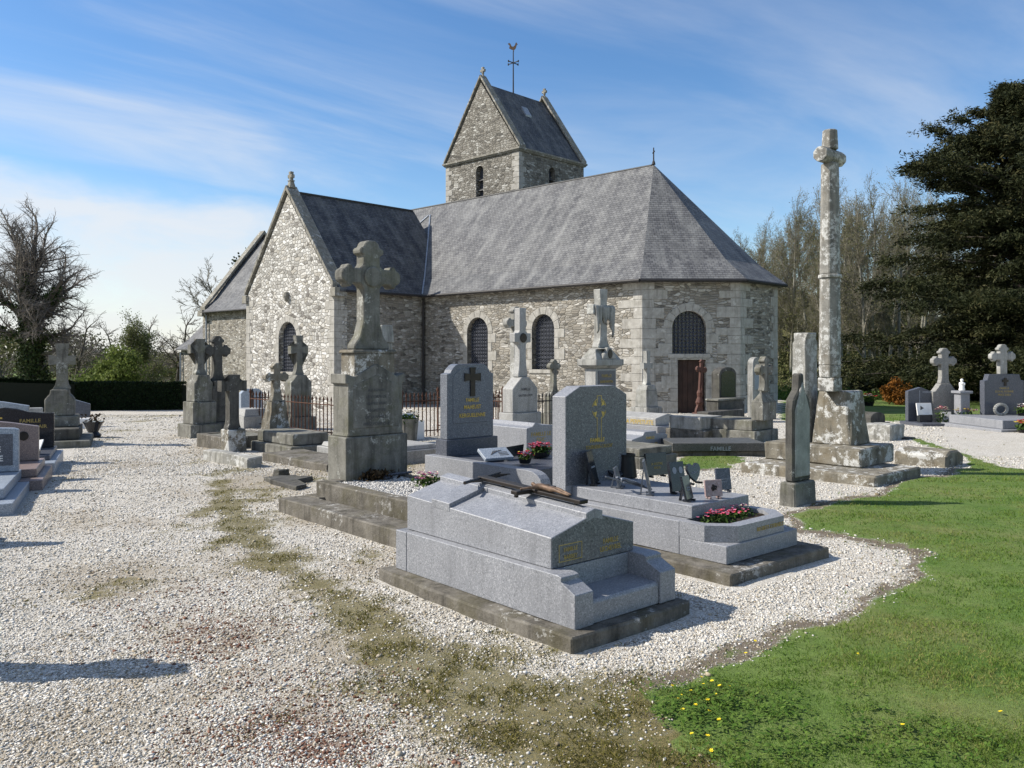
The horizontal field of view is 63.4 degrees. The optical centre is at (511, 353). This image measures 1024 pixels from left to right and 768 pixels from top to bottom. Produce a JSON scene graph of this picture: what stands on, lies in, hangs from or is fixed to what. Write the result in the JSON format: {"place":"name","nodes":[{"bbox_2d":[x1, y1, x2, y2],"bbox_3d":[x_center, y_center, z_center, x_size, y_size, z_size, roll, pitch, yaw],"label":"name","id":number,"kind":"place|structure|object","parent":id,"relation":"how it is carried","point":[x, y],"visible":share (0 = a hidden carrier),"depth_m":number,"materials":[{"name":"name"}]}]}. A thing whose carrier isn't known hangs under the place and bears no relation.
{"place":"outdoors","nodes":[
{"label":"outdoors","id":0,"kind":"place"},
{"bbox_2d":[0,359,1023,767],"bbox_3d":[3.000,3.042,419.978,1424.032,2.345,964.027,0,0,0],"label":"ground","id":1,"kind":"structure","parent":0,"point":[976,445],"depth_m":5.73,"materials":[{"name":"gravel"}]},
{"bbox_2d":[0,427,28,515],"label":"blue granite tomb","id":2,"kind":"object","parent":1,"relation":"on","point":[14,492],"visible":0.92,"depth_m":11.34,"materials":[{"name":"white stone"}]},
{"bbox_2d":[0,421,51,490],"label":"brown granite tomb","id":3,"kind":"object","parent":1,"relation":"on","point":[36,472],"visible":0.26,"depth_m":12.55,"materials":[{"name":"brown stone"}]},
{"bbox_2d":[0,407,62,474],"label":"black headstone tomb","id":4,"kind":"object","parent":1,"relation":"on","point":[51,454],"visible":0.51,"depth_m":14.61,"materials":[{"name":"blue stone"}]},
{"bbox_2d":[0,194,99,379],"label":"oak tree","id":5,"kind":"object","parent":1,"relation":"on","point":[34,310],"visible":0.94,"depth_m":44.65,"materials":[{"name":"grey plant"}]},
{"bbox_2d":[44,343,92,448],"bbox_3d":[-10.165,1.044,18.280,1.600,2.543,1.900,0,0,-25],"label":"shouldered cross monument","id":6,"kind":"object","parent":1,"relation":"on","point":[60,401],"visible":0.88,"depth_m":18.33,"materials":[{"name":"grey stone"}]},
{"bbox_2d":[52,311,106,380],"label":"bare tree","id":7,"kind":"object","parent":1,"relation":"on","point":[80,359],"visible":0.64,"depth_m":62.19,"materials":[{"name":"brown plant"}]},
{"bbox_2d":[0,328,179,381],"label":"woodland","id":8,"kind":"object","parent":1,"relation":"on","point":[9,350],"visible":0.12,"depth_m":95.69,"materials":[{"name":"plant"}]},
{"bbox_2d":[80,413,104,437],"bbox_3d":[-10.346,1.767,20.446,0.552,0.606,0.537,0,0,-25],"label":"dark vase","id":9,"kind":"object","parent":1,"relation":"on","point":[91,425],"visible":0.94,"depth_m":20.35,"materials":[{"name":"black stone"}]},
{"bbox_2d":[0,376,186,411],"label":"clipped hedge","id":10,"kind":"object","parent":1,"relation":"on","point":[110,395],"visible":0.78,"depth_m":45.16,"materials":[{"name":"green plant"}]},
{"bbox_2d":[71,344,150,381],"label":"leafing shrub","id":11,"kind":"object","parent":1,"relation":"on","point":[123,361],"visible":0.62,"depth_m":55.59,"materials":[{"name":"green plant"}]},
{"bbox_2d":[113,306,170,384],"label":"leafing tree","id":12,"kind":"object","parent":1,"relation":"on","point":[138,341],"visible":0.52,"depth_m":65.38,"materials":[{"name":"green plant"}]},
{"bbox_2d":[147,307,201,381],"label":"bare tree","id":13,"kind":"object","parent":1,"relation":"on","point":[184,339],"visible":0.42,"depth_m":61.48,"materials":[{"name":"brown plant"}]},
{"bbox_2d":[178,339,221,437],"bbox_3d":[-7.843,1.047,20.807,0.794,2.845,0.820,0,0,-44],"label":"grave cross","id":14,"kind":"object","parent":1,"relation":"on","point":[199,410],"visible":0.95,"depth_m":20.63,"materials":[{"name":"grey stone"}]},
{"bbox_2d":[155,247,245,359],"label":"bare tree","id":15,"kind":"object","parent":1,"relation":"on","point":[206,287],"visible":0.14,"depth_m":73.36,"materials":[{"name":"brown plant"}]},
{"bbox_2d":[205,336,230,428],"bbox_3d":[-7.507,1.011,21.087,0.691,2.927,0.740,0,0,-44],"label":"grave cross","id":16,"kind":"object","parent":1,"relation":"on","point":[216,350],"visible":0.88,"depth_m":20.96,"materials":[{"name":"stone"}]},
{"bbox_2d":[197,430,257,448],"bbox_3d":[-6.019,1.975,18.140,1.260,0.460,1.289,0,0,-44],"label":"kerbed plot","id":17,"kind":"object","parent":1,"relation":"on","point":[211,440],"visible":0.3,"depth_m":17.80,"materials":[{"name":"stone"}]},
{"bbox_2d":[217,375,246,451],"bbox_3d":[-5.741,1.318,17.000,0.540,1.775,0.404,0,0,-44],"label":"stubby cross","id":18,"kind":"object","parent":1,"relation":"on","point":[233,435],"visible":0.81,"depth_m":16.91,"materials":[{"name":"stone"}]},
{"bbox_2d":[203,449,261,467],"bbox_3d":[-5.033,1.931,14.843,0.278,0.351,1.837,0,0,-44],"label":"kerbstone","id":19,"kind":"object","parent":1,"relation":"on","point":[231,458],"visible":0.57,"depth_m":14.59,"materials":[{"name":"white stone"}]},
{"bbox_2d":[239,388,261,407],"bbox_3d":[-8.697,1.885,27.605,0.992,1.441,0.440,0,0,-44],"label":"rounded headstone","id":20,"kind":"object","parent":1,"relation":"on","point":[244,399],"visible":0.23,"depth_m":27.41,"materials":[{"name":"grey stone"}]},
{"bbox_2d":[239,407,264,428],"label":"white box tomb","id":21,"kind":"object","parent":1,"relation":"on","point":[249,417],"visible":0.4,"depth_m":23.58,"materials":[{"name":"stone"}]},
{"bbox_2d":[264,475,312,490],"bbox_3d":[-3.170,1.900,12.155,0.633,0.141,1.204,0,0,-42],"label":"broken kerbstone","id":22,"kind":"object","parent":1,"relation":"on","point":[294,482],"visible":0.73,"depth_m":12.03,"materials":[{"name":"stone"}]},
{"bbox_2d":[251,427,327,451],"bbox_3d":[-4.511,1.884,17.019,0.988,0.600,1.710,0,0,-43],"label":"slab tomb","id":23,"kind":"object","parent":1,"relation":"on","point":[278,439],"visible":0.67,"depth_m":16.61,"materials":[{"name":"grey stone"}]},
{"bbox_2d":[261,363,289,428],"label":"rock cross","id":24,"kind":"object","parent":23,"relation":"on","point":[275,415],"visible":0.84,"depth_m":17.73,"materials":[{"name":"stone"}]},
{"bbox_2d":[249,388,332,434],"bbox_3d":[-6.037,1.678,22.500,0.090,1.330,4.652,0,0,-44],"label":"iron railing","id":25,"kind":"object","parent":1,"relation":"on","point":[291,401],"visible":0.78,"depth_m":22.03,"materials":[{"name":"metal"}]},
{"bbox_2d":[262,449,327,471],"bbox_3d":[-3.494,1.945,14.657,0.866,0.286,2.318,0,0,-44],"label":"ledger","id":26,"kind":"object","parent":1,"relation":"on","point":[308,459],"visible":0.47,"depth_m":14.58,"materials":[{"name":"stone"}]},
{"bbox_2d":[284,335,315,428],"bbox_3d":[-6.036,0.953,23.379,0.841,2.934,0.600,0,0,-44],"label":"grave cross","id":27,"kind":"object","parent":1,"relation":"on","point":[297,382],"visible":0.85,"depth_m":23.27,"materials":[{"name":"grey stone"}]},
{"bbox_2d":[279,474,438,547],"bbox_3d":[-1.200,1.778,9.479,1.760,0.454,2.828,0,0,-42],"label":"gravel plot","id":28,"kind":"object","parent":1,"relation":"on","point":[375,510],"visible":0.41,"depth_m":9.28,"materials":[{"name":"stone"}]},
{"bbox_2d":[328,240,406,481],"bbox_3d":[-1.852,0.109,10.675,0.920,3.121,0.448,0,0,-42],"label":"tall cross monument","id":29,"kind":"object","parent":28,"relation":"on","point":[368,433],"visible":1,"depth_m":10.52,"materials":[{"name":"grey stone"}]},
{"bbox_2d":[357,468,400,480],"bbox_3d":[-1.675,1.515,10.352,0.625,0.181,0.372,0,0,-42],"label":"withered wreath","id":30,"kind":"object","parent":28,"relation":"on","point":[372,474],"visible":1,"depth_m":10.29,"materials":[{"name":"brown plant"}]},
{"bbox_2d":[410,471,439,486],"bbox_3d":[-1.020,1.507,9.978,0.411,0.180,0.313,0,0,-42],"label":"flower posy","id":31,"kind":"object","parent":28,"relation":"on","point":[427,479],"visible":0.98,"depth_m":9.93,"materials":[{"name":"green plant"}]},
{"bbox_2d":[317,440,435,463],"bbox_3d":[-2.492,1.908,15.491,1.515,0.500,1.900,0,0,-43],"label":"white ledger","id":32,"kind":"object","parent":1,"relation":"on","point":[417,451],"visible":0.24,"depth_m":15.06,"materials":[{"name":"stone"}]},
{"bbox_2d":[402,409,422,440],"bbox_3d":[-2.367,1.650,19.012,0.633,0.775,0.549,0,0,-44],"label":"white flower urn","id":33,"kind":"object","parent":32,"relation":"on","point":[409,426],"visible":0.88,"depth_m":18.84,"materials":[{"name":"grey stone"}]},
{"bbox_2d":[402,386,503,436],"bbox_3d":[-1.464,1.574,21.313,3.404,1.380,0.090,0,0,-43],"label":"iron railing","id":34,"kind":"object","parent":1,"relation":"on","point":[434,400],"visible":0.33,"depth_m":20.76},
{"bbox_2d":[176,42,787,412],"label":"church","id":35,"kind":"structure","parent":1,"relation":"on","point":[539,226],"depth_m":38.47,"materials":[{"name":"stone"}]},
{"bbox_2d":[272,316,299,374],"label":"window","id":36,"kind":"structure","parent":35,"relation":"in","point":[292,328],"depth_m":40.35,"materials":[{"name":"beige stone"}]},
{"bbox_2d":[460,311,496,372],"bbox_3d":[-1.494,-0.529,38.405,2.437,2.929,0.350,0,0,44],"label":"window","id":37,"kind":"structure","parent":35,"relation":"in","point":[482,353],"depth_m":38.53,"materials":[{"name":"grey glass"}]},
{"bbox_2d":[526,307,564,372],"bbox_3d":[1.432,-0.586,35.609,2.379,2.850,0.350,0,0,44],"label":"window","id":38,"kind":"structure","parent":35,"relation":"in","point":[547,346],"depth_m":35.72,"materials":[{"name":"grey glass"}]},
{"bbox_2d":[657,303,718,357],"bbox_3d":[6.795,-0.899,32.165,2.390,2.119,0.350,0,0,-1],"label":"window","id":39,"kind":"structure","parent":35,"relation":"in","point":[684,336],"depth_m":32.21,"materials":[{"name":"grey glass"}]},
{"bbox_2d":[661,358,721,412],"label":"church door","id":40,"kind":"structure","parent":35,"relation":"in","point":[682,380],"depth_m":32.24,"materials":[{"name":"wood"}]},
{"bbox_2d":[418,364,552,485],"bbox_3d":[0.042,1.104,11.370,1.482,1.912,2.666,0,0,-42],"label":"stepped headstone tomb","id":41,"kind":"object","parent":1,"relation":"on","point":[466,412],"visible":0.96,"depth_m":11.82,"materials":[{"name":"stone"}]},
{"bbox_2d":[477,447,513,460],"bbox_3d":[-0.224,1.378,11.312,0.440,0.167,0.249,0,0,-30],"label":"book plaque","id":42,"kind":"object","parent":41,"relation":"on","point":[495,454],"visible":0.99,"depth_m":11.28,"materials":[{"name":"white stone"}]},
{"bbox_2d":[526,441,552,457],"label":"red flowers","id":43,"kind":"object","parent":41,"relation":"on","point":[539,450],"visible":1,"depth_m":11.56,"materials":[{"name":"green plant"}]},
{"bbox_2d":[5,424,1014,767],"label":"moss grass","id":44,"kind":"structure","parent":1,"relation":"on","point":[603,700],"depth_m":4.66,"materials":[{"name":"plant"}]},
{"bbox_2d":[500,306,526,411],"bbox_3d":[0.070,0.546,23.320,0.809,3.748,0.499,0,0,-45],"label":"ornate cross","id":45,"kind":"object","parent":1,"relation":"on","point":[509,322],"visible":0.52,"depth_m":23.20,"materials":[{"name":"white stone"}]},
{"bbox_2d":[499,308,540,423],"bbox_3d":[0.197,0.628,19.809,1.237,3.440,0.762,0,0,-44],"label":"medallion cross","id":46,"kind":"object","parent":1,"relation":"on","point":[520,396],"visible":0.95,"depth_m":19.68,"materials":[{"name":"stone"}]},
{"bbox_2d":[493,419,552,455],"bbox_3d":[-0.232,1.605,13.928,0.796,1.028,2.104,0,0,-42],"label":"lettered tomb","id":47,"kind":"object","parent":1,"relation":"on","point":[508,433],"visible":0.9,"depth_m":13.20,"materials":[{"name":"grey stone"}]},
{"bbox_2d":[379,473,689,653],"bbox_3d":[0.101,1.534,6.497,1.307,0.987,2.313,0,0,-41],"label":"ridged tomb","id":48,"kind":"object","parent":1,"relation":"on","point":[568,577],"visible":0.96,"depth_m":6.00,"materials":[{"name":"stone"}]},
{"bbox_2d":[478,475,587,504],"bbox_3d":[0.136,1.041,6.458,0.420,0.100,1.180,0,2,-41],"label":"crucifix","id":49,"kind":"object","parent":48,"relation":"on","point":[549,490],"visible":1,"depth_m":6.30,"materials":[{"name":"brown metal"}]},
{"bbox_2d":[541,359,559,424],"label":"stone cross","id":50,"kind":"object","parent":1,"relation":"on","point":[553,366],"depth_m":25.38,"materials":[{"name":"grey stone"}]},
{"bbox_2d":[577,289,626,427],"bbox_3d":[2.114,0.406,19.776,1.118,3.883,0.705,0,0,-44],"label":"shrouded cross monument","id":51,"kind":"object","parent":1,"relation":"on","point":[600,360],"visible":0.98,"depth_m":19.61,"materials":[{"name":"stone"}]},
{"bbox_2d":[631,351,661,412],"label":"pinnacle cross","id":52,"kind":"object","parent":1,"relation":"on","point":[646,399],"visible":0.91,"depth_m":28.33,"materials":[{"name":"stone"}]},
{"bbox_2d":[626,428,666,443],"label":"stepped tomb","id":53,"kind":"object","parent":1,"relation":"on","point":[645,436],"visible":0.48,"depth_m":16.60,"materials":[{"name":"grey stone"}]},
{"bbox_2d":[626,411,670,433],"bbox_3d":[3.489,1.993,22.818,1.436,0.800,2.350,0,0,-44],"label":"gilt banded tomb","id":54,"kind":"object","parent":1,"relation":"on","point":[658,422],"visible":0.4,"depth_m":21.95,"materials":[{"name":"grey stone"}]},
{"bbox_2d":[626,441,676,469],"bbox_3d":[1.973,1.866,14.711,1.000,0.540,1.600,0,0,-42],"label":"grey ledger","id":55,"kind":"object","parent":1,"relation":"on","point":[639,449],"visible":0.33,"depth_m":14.25,"materials":[{"name":"stone"}]},
{"bbox_2d":[546,385,828,586],"bbox_3d":[1.560,1.186,8.219,1.567,1.681,2.561,0,0,-41],"label":"headstone tomb","id":56,"kind":"object","parent":1,"relation":"on","point":[677,534],"visible":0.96,"depth_m":7.79,"materials":[{"name":"stone"}]},
{"bbox_2d":[584,450,600,485],"bbox_3d":[0.847,1.201,8.711,0.140,0.352,0.200,0,0,22],"label":"memorial plaque","id":57,"kind":"object","parent":56,"relation":"on","point":[591,471],"visible":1,"depth_m":8.68,"materials":[{"name":"black stone"}]},
{"bbox_2d":[621,453,636,478],"bbox_3d":[1.279,1.247,9.251,0.236,0.260,0.234,0,0,0],"label":"flower pot","id":58,"kind":"object","parent":56,"relation":"on","point":[628,466],"visible":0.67,"depth_m":9.16,"materials":[{"name":"black plastic"}]},
{"bbox_2d":[644,452,667,477],"bbox_3d":[1.604,1.242,9.286,0.300,0.269,0.140,0,0,-31],"label":"memorial plaque","id":59,"kind":"object","parent":56,"relation":"on","point":[656,463],"visible":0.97,"depth_m":9.26,"materials":[{"name":"black stone"}]},
{"bbox_2d":[667,461,684,493],"bbox_3d":[1.625,1.223,8.206,0.190,0.308,0.140,0,0,-33],"label":"memorial plaque","id":60,"kind":"object","parent":56,"relation":"on","point":[675,470],"visible":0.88,"depth_m":8.16,"materials":[{"name":"black stone"}]},
{"bbox_2d":[679,475,695,501],"bbox_3d":[1.633,1.260,7.759,0.140,0.235,0.150,0,0,37],"label":"memorial plaque","id":61,"kind":"object","parent":56,"relation":"on","point":[686,490],"visible":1,"depth_m":7.74,"materials":[{"name":"black stone"}]},
{"bbox_2d":[703,479,722,498],"bbox_3d":[1.914,1.290,7.921,0.180,0.174,0.140,0,0,-15],"label":"memorial plaque","id":62,"kind":"object","parent":56,"relation":"on","point":[712,487],"visible":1,"depth_m":7.89,"materials":[{"name":"pink stone"}]},
{"bbox_2d":[696,509,746,522],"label":"planter flowers","id":63,"kind":"object","parent":56,"relation":"on","point":[720,517],"visible":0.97,"depth_m":7.54,"materials":[{"name":"pink plant"}]},
{"bbox_2d":[714,468,731,491],"bbox_3d":[2.104,1.261,8.292,0.170,0.233,0.140,0,0,-19],"label":"memorial plaque","id":64,"kind":"object","parent":56,"relation":"on","point":[723,475],"visible":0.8,"depth_m":8.27,"materials":[{"name":"grey stone"}]},
{"bbox_2d":[666,414,721,437],"bbox_3d":[4.577,1.925,20.223,1.248,0.845,1.118,0,0,-43],"label":"concrete tomb","id":65,"kind":"object","parent":1,"relation":"on","point":[690,426],"visible":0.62,"depth_m":19.76,"materials":[{"name":"concrete"}]},
{"bbox_2d":[692,359,706,413],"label":"iron cross","id":66,"kind":"object","parent":1,"relation":"on","point":[700,369],"visible":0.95,"depth_m":29.72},
{"bbox_2d":[661,438,764,456],"bbox_3d":[3.920,1.943,16.430,1.952,0.467,1.105,0,0,-2],"label":"dark ledger","id":67,"kind":"object","parent":1,"relation":"on","point":[681,447],"visible":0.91,"depth_m":15.91,"materials":[{"name":"stone"}]},
{"bbox_2d":[697,397,745,416],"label":"box tomb","id":68,"kind":"object","parent":1,"relation":"on","point":[729,406],"visible":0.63,"depth_m":25.41,"materials":[{"name":"stone"}]},
{"bbox_2d":[712,367,735,397],"bbox_3d":[6.825,1.485,26.656,0.998,2.115,0.312,0,0,-44],"label":"arched stele","id":69,"kind":"object","parent":68,"relation":"on","point":[723,382],"visible":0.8,"depth_m":26.39,"materials":[{"name":"stone"}]},
{"bbox_2d":[708,356,777,441],"bbox_3d":[5.463,1.200,19.766,1.476,2.275,1.150,0,0,44],"label":"pedestal cross","id":70,"kind":"object","parent":1,"relation":"on","point":[757,425],"visible":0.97,"depth_m":19.27,"materials":[{"name":"grey stone"}]},
{"bbox_2d":[748,357,759,416],"bbox_3d":[8.331,1.318,28.386,0.212,2.406,0.760,0,0,40],"label":"marble stele","id":71,"kind":"object","parent":1,"relation":"on","point":[753,385],"visible":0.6,"depth_m":28.12,"materials":[{"name":"stone"}]},
{"bbox_2d":[745,233,787,313],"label":"woodland tree","id":72,"kind":"object","parent":1,"relation":"on","point":[758,256],"visible":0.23,"depth_m":65.72,"materials":[{"name":"brown plant"}]},
{"bbox_2d":[749,207,798,345],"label":"woodland tree","id":73,"kind":"object","parent":1,"relation":"on","point":[767,239],"visible":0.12,"depth_m":80.33,"materials":[{"name":"brown plant"}]},
{"bbox_2d":[757,193,818,331],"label":"woodland tree","id":74,"kind":"object","parent":1,"relation":"on","point":[803,316],"visible":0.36,"depth_m":72.65,"materials":[{"name":"brown plant"}]},
{"bbox_2d":[764,187,819,387],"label":"woodland tree","id":75,"kind":"object","parent":1,"relation":"on","point":[791,315],"visible":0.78,"depth_m":65.45,"materials":[{"name":"brown plant"}]},
{"bbox_2d":[772,215,811,350],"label":"woodland tree","id":76,"kind":"object","parent":1,"relation":"on","point":[788,296],"visible":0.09,"depth_m":76.46,"materials":[{"name":"brown plant"}]},
{"bbox_2d":[779,373,815,506],"bbox_3d":[3.615,1.149,10.481,0.525,1.803,0.240,0,0,-41],"label":"pillar stele","id":77,"kind":"object","parent":1,"relation":"on","point":[797,487],"visible":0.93,"depth_m":10.37,"materials":[{"name":"grey stone"}]},
{"bbox_2d":[792,333,817,441],"bbox_3d":[4.918,0.888,13.892,0.671,2.490,0.445,0,0,-44],"label":"lichened stele","id":78,"kind":"object","parent":1,"relation":"on","point":[805,354],"visible":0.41,"depth_m":13.78,"materials":[{"name":"white stone"}]},
{"bbox_2d":[794,243,843,369],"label":"woodland tree","id":79,"kind":"object","parent":1,"relation":"on","point":[815,322],"visible":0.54,"depth_m":60.12,"materials":[{"name":"brown plant"}]},
{"bbox_2d":[639,672,1013,767],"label":"clover weeds","id":80,"kind":"object","parent":1,"relation":"on","point":[732,719],"visible":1,"depth_m":4.18,"materials":[{"name":"green plant"}]},
{"bbox_2d":[741,129,920,486],"bbox_3d":[5.141,-0.742,13.267,1.894,5.708,2.219,0,0,-43],"label":"wayside cross","id":81,"kind":"object","parent":1,"relation":"on","point":[844,449],"visible":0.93,"depth_m":13.21,"materials":[{"name":"stone"}]},
{"bbox_2d":[790,184,881,340],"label":"woodland tree","id":82,"kind":"object","parent":1,"relation":"on","point":[807,225],"visible":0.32,"depth_m":67.94,"materials":[{"name":"brown plant"}]},
{"bbox_2d":[804,193,869,349],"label":"woodland tree","id":83,"kind":"object","parent":1,"relation":"on","point":[845,259],"visible":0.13,"depth_m":77.78,"materials":[{"name":"brown plant"}]},
{"bbox_2d":[804,174,880,367],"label":"woodland tree","id":84,"kind":"object","parent":1,"relation":"on","point":[864,263],"visible":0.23,"depth_m":61.34,"materials":[{"name":"brown plant"}]},
{"bbox_2d":[843,364,898,390],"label":"scrub bush","id":85,"kind":"object","parent":1,"relation":"on","point":[866,385],"visible":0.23,"depth_m":51.65,"materials":[{"name":"green plant"}]},
{"bbox_2d":[840,195,909,359],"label":"woodland tree","id":86,"kind":"object","parent":1,"relation":"on","point":[857,235],"visible":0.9,"depth_m":57.91,"materials":[{"name":"brown plant"}]},
{"bbox_2d":[840,168,911,363],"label":"woodland tree","id":87,"kind":"object","parent":1,"relation":"on","point":[875,224],"visible":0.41,"depth_m":65.71,"materials":[{"name":"brown plant"}]},
{"bbox_2d":[777,385,978,399],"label":"ground ivy","id":88,"kind":"object","parent":1,"relation":"on","point":[783,395],"visible":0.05,"depth_m":47.43,"materials":[{"name":"green plant"}]},
{"bbox_2d":[779,292,983,377],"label":"woodland","id":89,"kind":"object","parent":1,"relation":"on","point":[844,352],"visible":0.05,"depth_m":96.42,"materials":[{"name":"plant"}]},
{"bbox_2d":[777,339,990,389],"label":"undergrowth","id":90,"kind":"object","parent":1,"relation":"on","point":[786,364],"visible":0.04,"depth_m":71.58,"materials":[{"name":"plant"}]},
{"bbox_2d":[867,422,904,440],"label":"lichen block","id":91,"kind":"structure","parent":1,"relation":"on","point":[881,431],"depth_m":19.61,"materials":[{"name":"white stone"}]},
{"bbox_2d":[863,168,927,357],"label":"woodland tree","id":92,"kind":"object","parent":1,"relation":"on","point":[895,311],"visible":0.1,"depth_m":79.75,"materials":[{"name":"brown plant"}]},
{"bbox_2d":[879,376,912,404],"bbox_3d":[18.712,1.858,39.941,1.531,1.547,1.605,0,0,-30],"label":"orange shrub","id":93,"kind":"object","parent":1,"relation":"on","point":[896,395],"visible":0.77,"depth_m":39.80,"materials":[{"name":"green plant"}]},
{"bbox_2d":[865,181,929,356],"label":"woodland tree","id":94,"kind":"object","parent":1,"relation":"on","point":[888,325],"visible":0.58,"depth_m":61.73,"materials":[{"name":"brown plant"}]},
{"bbox_2d":[778,79,1023,401],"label":"conifer tree","id":95,"kind":"object","parent":1,"relation":"on","point":[977,281],"visible":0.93,"depth_m":41.80,"materials":[{"name":"green plant"}]},
{"bbox_2d":[882,178,945,356],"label":"woodland tree","id":96,"kind":"object","parent":1,"relation":"on","point":[912,200],"visible":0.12,"depth_m":75.09,"materials":[{"name":"brown plant"}]},
{"bbox_2d":[900,387,944,426],"bbox_3d":[12.607,1.749,25.133,1.083,1.437,1.200,0,0,-6],"label":"blue headstone","id":97,"kind":"object","parent":1,"relation":"on","point":[913,396],"visible":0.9,"depth_m":25.41,"materials":[{"name":"stone"}]},
{"bbox_2d":[916,403,932,421],"bbox_3d":[12.515,1.783,25.133,0.480,0.570,0.160,0,0,-6],"label":"white plaque","id":98,"kind":"object","parent":97,"relation":"on","point":[924,412],"visible":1,"depth_m":25.12,"materials":[{"name":"stone"}]},
{"bbox_2d":[888,192,966,351],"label":"woodland tree","id":99,"kind":"object","parent":1,"relation":"on","point":[927,220],"visible":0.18,"depth_m":63.36,"materials":[{"name":"brown plant"}]},
{"bbox_2d":[894,446,962,467],"bbox_3d":[7.359,1.858,14.616,0.769,0.387,0.936,0,0,-42],"label":"lichened tomb","id":100,"kind":"object","parent":1,"relation":"on","point":[927,457],"visible":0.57,"depth_m":14.37,"materials":[{"name":"stone"}]},
{"bbox_2d":[930,348,956,426],"bbox_3d":[13.503,1.147,25.127,1.482,2.641,1.400,0,0,-4],"label":"cross headstone","id":101,"kind":"object","parent":1,"relation":"on","point":[942,388],"visible":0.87,"depth_m":25.43,"materials":[{"name":"grey stone"}]},
{"bbox_2d":[941,344,1023,431],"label":"dark headstone tomb","id":102,"kind":"object","parent":1,"relation":"on","point":[1002,386],"visible":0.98,"depth_m":24.56,"materials":[{"name":"grey stone"}]},
{"bbox_2d":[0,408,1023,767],"bbox_3d":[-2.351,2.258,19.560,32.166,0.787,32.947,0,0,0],"label":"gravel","id":103,"kind":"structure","parent":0,"point":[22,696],"depth_m":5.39,"materials":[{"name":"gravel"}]},
{"bbox_2d":[0,0,1023,355],"label":"sky","id":104,"kind":"structure","parent":0,"point":[162,137],"materials":[{"name":"blue"}]},
{"bbox_2d":[592,414,1023,767],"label":"lawn grass","id":105,"kind":"structure","parent":0,"point":[970,676],"depth_m":4.99,"materials":[{"name":"plant"}]},
{"bbox_2d":[951,390,972,413],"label":"granite pillar","id":106,"kind":"structure","parent":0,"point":[961,400],"depth_m":24.78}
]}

